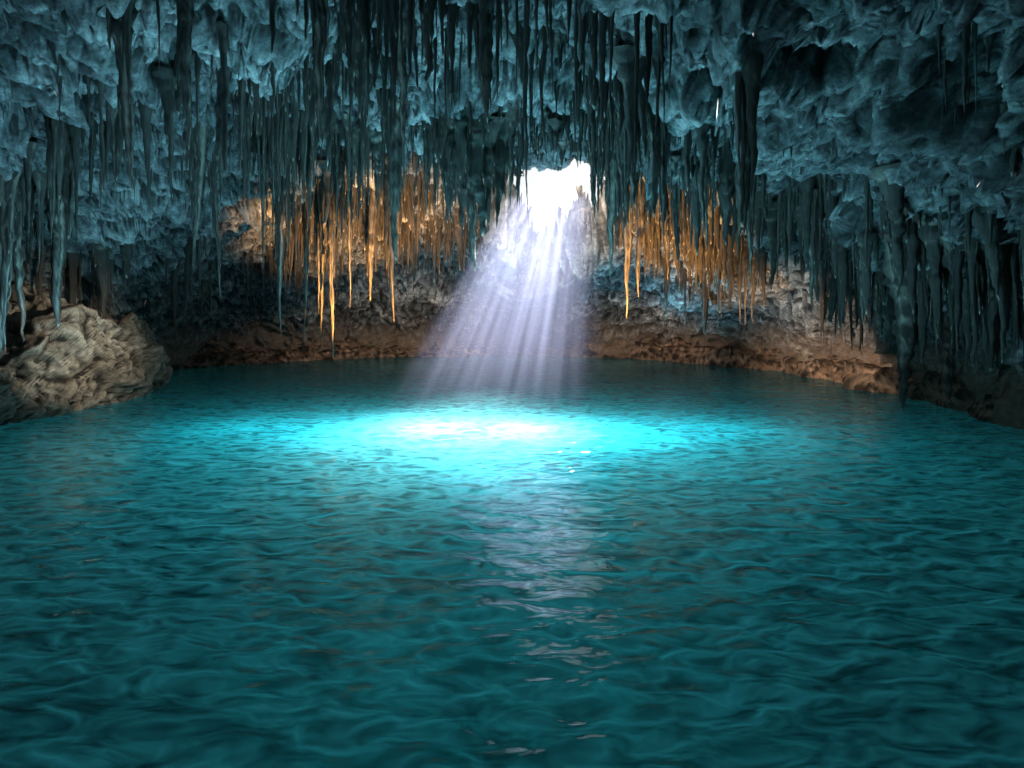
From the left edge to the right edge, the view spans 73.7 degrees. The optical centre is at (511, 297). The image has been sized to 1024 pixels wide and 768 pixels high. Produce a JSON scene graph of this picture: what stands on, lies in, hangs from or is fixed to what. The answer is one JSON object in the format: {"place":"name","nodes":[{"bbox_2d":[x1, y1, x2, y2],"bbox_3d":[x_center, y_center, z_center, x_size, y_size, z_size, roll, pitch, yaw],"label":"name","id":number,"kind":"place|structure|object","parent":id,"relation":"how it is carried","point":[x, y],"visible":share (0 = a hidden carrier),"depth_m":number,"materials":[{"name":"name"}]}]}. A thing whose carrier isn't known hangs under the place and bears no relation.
{"place":"outdoors","nodes":[
{"label":"outdoors","id":0,"kind":"place"},
{"bbox_2d":[0,356,1023,767],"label":"water","id":1,"kind":"structure","parent":0,"point":[494,562],"depth_m":7.45,"materials":[{"name":"teal liquid"}]},
{"bbox_2d":[0,366,46,425],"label":"boulder","id":2,"kind":"object","parent":1,"relation":"in","point":[18,404],"visible":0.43,"depth_m":16.63,"materials":[{"name":"grey stone"}]},
{"bbox_2d":[0,284,172,416],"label":"boulder","id":3,"kind":"object","parent":1,"relation":"in","point":[82,357],"visible":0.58,"depth_m":18.37,"materials":[{"name":"beige stone"}]},
{"bbox_2d":[0,0,1023,429],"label":"cave ceiling","id":4,"kind":"structure","parent":0,"point":[852,92],"depth_m":15.59,"materials":[{"name":"stone"}]},
{"bbox_2d":[0,141,37,350],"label":"stalactite","id":5,"kind":"object","parent":4,"relation":"hanging from","point":[7,198],"visible":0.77,"depth_m":15.10},
{"bbox_2d":[0,170,46,356],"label":"stalactite","id":6,"kind":"object","parent":4,"relation":"hanging from","point":[39,180],"visible":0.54,"depth_m":15.80},
{"bbox_2d":[12,190,36,341],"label":"stalactite","id":7,"kind":"object","parent":4,"relation":"hanging from","point":[18,256],"visible":0.56,"depth_m":16.69},
{"bbox_2d":[41,170,73,327],"bbox_3d":[-10.798,-1.229,16.402,0.960,3.948,1.067,0,0,0],"label":"stalactite","id":8,"kind":"object","parent":4,"relation":"hanging from","point":[57,231],"visible":0.57,"depth_m":16.13},
{"bbox_2d":[106,0,138,193],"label":"stalactite","id":9,"kind":"object","parent":4,"relation":"hanging from","point":[120,30],"visible":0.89,"depth_m":10.99},
{"bbox_2d":[155,0,194,148],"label":"stalactite","id":10,"kind":"object","parent":4,"relation":"hanging from","point":[185,12],"visible":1,"depth_m":11.48},
{"bbox_2d":[188,120,222,266],"bbox_3d":[-8.157,-2.787,18.106,0.840,4.057,1.187,0,0,34],"label":"stalactite","id":11,"kind":"object","parent":4,"relation":"hanging from","point":[198,149],"visible":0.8,"depth_m":17.92},
{"bbox_2d":[191,143,220,296],"bbox_3d":[-8.943,-2.343,19.805,1.015,4.776,0.716,0,0,-37],"label":"stalactite","id":12,"kind":"object","parent":4,"relation":"hanging from","point":[212,171],"visible":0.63,"depth_m":19.89},
{"bbox_2d":[260,181,290,332],"bbox_3d":[-7.448,-1.325,21.551,1.026,5.227,0.868,0,0,0],"label":"stalactite","id":13,"kind":"object","parent":4,"relation":"hanging from","point":[280,248],"visible":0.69,"depth_m":21.50},
{"bbox_2d":[303,202,309,349],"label":"stalactite","id":14,"kind":"object","parent":4,"relation":"hanging from","point":[306,248],"visible":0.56,"depth_m":22.79},
{"bbox_2d":[281,0,335,143],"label":"stalactite","id":15,"kind":"object","parent":4,"relation":"hanging from","point":[321,35],"visible":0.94,"depth_m":11.42},
{"bbox_2d":[314,216,319,311],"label":"stalactite","id":16,"kind":"object","parent":4,"relation":"hanging from","point":[318,262],"visible":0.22,"depth_m":23.14},
{"bbox_2d":[313,193,325,346],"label":"stalactite","id":17,"kind":"object","parent":4,"relation":"hanging from","point":[323,251],"visible":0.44,"depth_m":22.38},
{"bbox_2d":[313,184,337,355],"bbox_3d":[-5.972,-1.220,21.956,0.976,6.418,1.099,0,0,0],"label":"stalactite","id":18,"kind":"object","parent":4,"relation":"hanging from","point":[331,253],"visible":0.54,"depth_m":22.00},
{"bbox_2d":[343,184,354,298],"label":"stalactite","id":19,"kind":"object","parent":4,"relation":"hanging from","point":[349,233],"visible":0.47,"depth_m":22.31},
{"bbox_2d":[354,178,382,300],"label":"stalactite","id":20,"kind":"object","parent":4,"relation":"hanging from","point":[372,214],"visible":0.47,"depth_m":22.88},
{"bbox_2d":[169,336,598,370],"bbox_3d":[-10.790,2.503,26.402,13.061,2.393,35.970,0,0,40],"label":"rock ledge","id":21,"kind":"object","parent":4,"relation":"attached to","point":[214,353],"visible":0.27,"depth_m":34.18,"materials":[{"name":"brown stone"}]},
{"bbox_2d":[383,157,394,317],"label":"stalactite","id":22,"kind":"object","parent":4,"relation":"hanging from","point":[387,209],"visible":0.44,"depth_m":21.86},
{"bbox_2d":[366,79,415,260],"bbox_3d":[-2.986,-3.126,16.918,1.508,4.548,1.368,0,0,0],"label":"stalactite","id":23,"kind":"object","parent":4,"relation":"hanging from","point":[396,154],"visible":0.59,"depth_m":16.81},
{"bbox_2d":[387,0,418,156],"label":"stalactite","id":24,"kind":"object","parent":4,"relation":"hanging from","point":[401,74],"visible":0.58,"depth_m":12.94},
{"bbox_2d":[464,159,476,270],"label":"stalactite","id":25,"kind":"object","parent":4,"relation":"hanging from","point":[470,210],"visible":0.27,"depth_m":18.50},
{"bbox_2d":[473,0,508,122],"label":"stalactite","id":26,"kind":"object","parent":4,"relation":"hanging from","point":[486,79],"visible":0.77,"depth_m":12.08},
{"bbox_2d":[21,0,1023,373],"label":"stalactite cluster","id":27,"kind":"object","parent":4,"relation":"hanging from","point":[281,144],"visible":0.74,"depth_m":15.71,"materials":[{"name":"stone"}]},
{"bbox_2d":[606,160,642,274],"bbox_3d":[2.988,-2.723,19.549,1.614,4.567,1.400,0,0,0],"label":"stalactite","id":28,"kind":"object","parent":4,"relation":"hanging from","point":[612,211],"visible":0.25,"depth_m":19.51},
{"bbox_2d":[623,178,644,317],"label":"stalactite","id":29,"kind":"object","parent":4,"relation":"hanging from","point":[627,240],"visible":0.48,"depth_m":22.54},
{"bbox_2d":[635,182,647,297],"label":"stalactite","id":30,"kind":"object","parent":4,"relation":"hanging from","point":[640,234],"visible":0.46,"depth_m":22.83},
{"bbox_2d":[655,198,669,277],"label":"stalactite","id":31,"kind":"object","parent":4,"relation":"hanging from","point":[667,245],"visible":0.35,"depth_m":22.83},
{"bbox_2d":[704,146,737,247],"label":"stalactite","id":32,"kind":"object","parent":4,"relation":"hanging from","point":[706,191],"visible":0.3,"depth_m":17.88},
{"bbox_2d":[736,174,765,285],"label":"stalactite","id":33,"kind":"object","parent":4,"relation":"hanging from","point":[750,221],"visible":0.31,"depth_m":18.96},
{"bbox_2d":[598,337,993,420],"bbox_3d":[10.909,2.382,23.709,6.256,2.636,28.173,0,0,-18],"label":"rock ledge","id":34,"kind":"object","parent":4,"relation":"attached to","point":[855,373],"visible":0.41,"depth_m":25.23,"materials":[{"name":"brown stone"}]},
{"bbox_2d":[807,189,827,308],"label":"stalactite","id":35,"kind":"object","parent":4,"relation":"hanging from","point":[814,200],"visible":0.36,"depth_m":18.45},
{"bbox_2d":[850,237,878,324],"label":"stalactite","id":36,"kind":"object","parent":4,"relation":"hanging from","point":[876,252],"visible":0.32,"depth_m":17.52},
{"bbox_2d":[871,272,884,337],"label":"stalactite","id":37,"kind":"object","parent":4,"relation":"hanging from","point":[879,318],"visible":0.23,"depth_m":18.87},
{"bbox_2d":[857,233,929,409],"bbox_3d":[9.756,0.699,17.025,1.839,4.519,3.042,0,0,33],"label":"stalactite","id":38,"kind":"object","parent":4,"relation":"hanging from","point":[905,330],"visible":0.58,"depth_m":16.96},
{"bbox_2d":[928,293,955,351],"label":"stalactite","id":39,"kind":"object","parent":4,"relation":"hanging from","point":[948,312],"visible":0.22,"depth_m":16.95},
{"bbox_2d":[939,311,959,401],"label":"stalactite","id":40,"kind":"object","parent":4,"relation":"hanging from","point":[948,367],"visible":0.24,"depth_m":17.30},
{"bbox_2d":[993,361,1010,381],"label":"stalactite","id":41,"kind":"object","parent":4,"relation":"hanging from","point":[1000,366],"visible":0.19,"depth_m":16.22},
{"bbox_2d":[513,159,599,240],"label":"sky","id":42,"kind":"structure","parent":0,"point":[548,189],"materials":[{"name":"white"}]}
]}

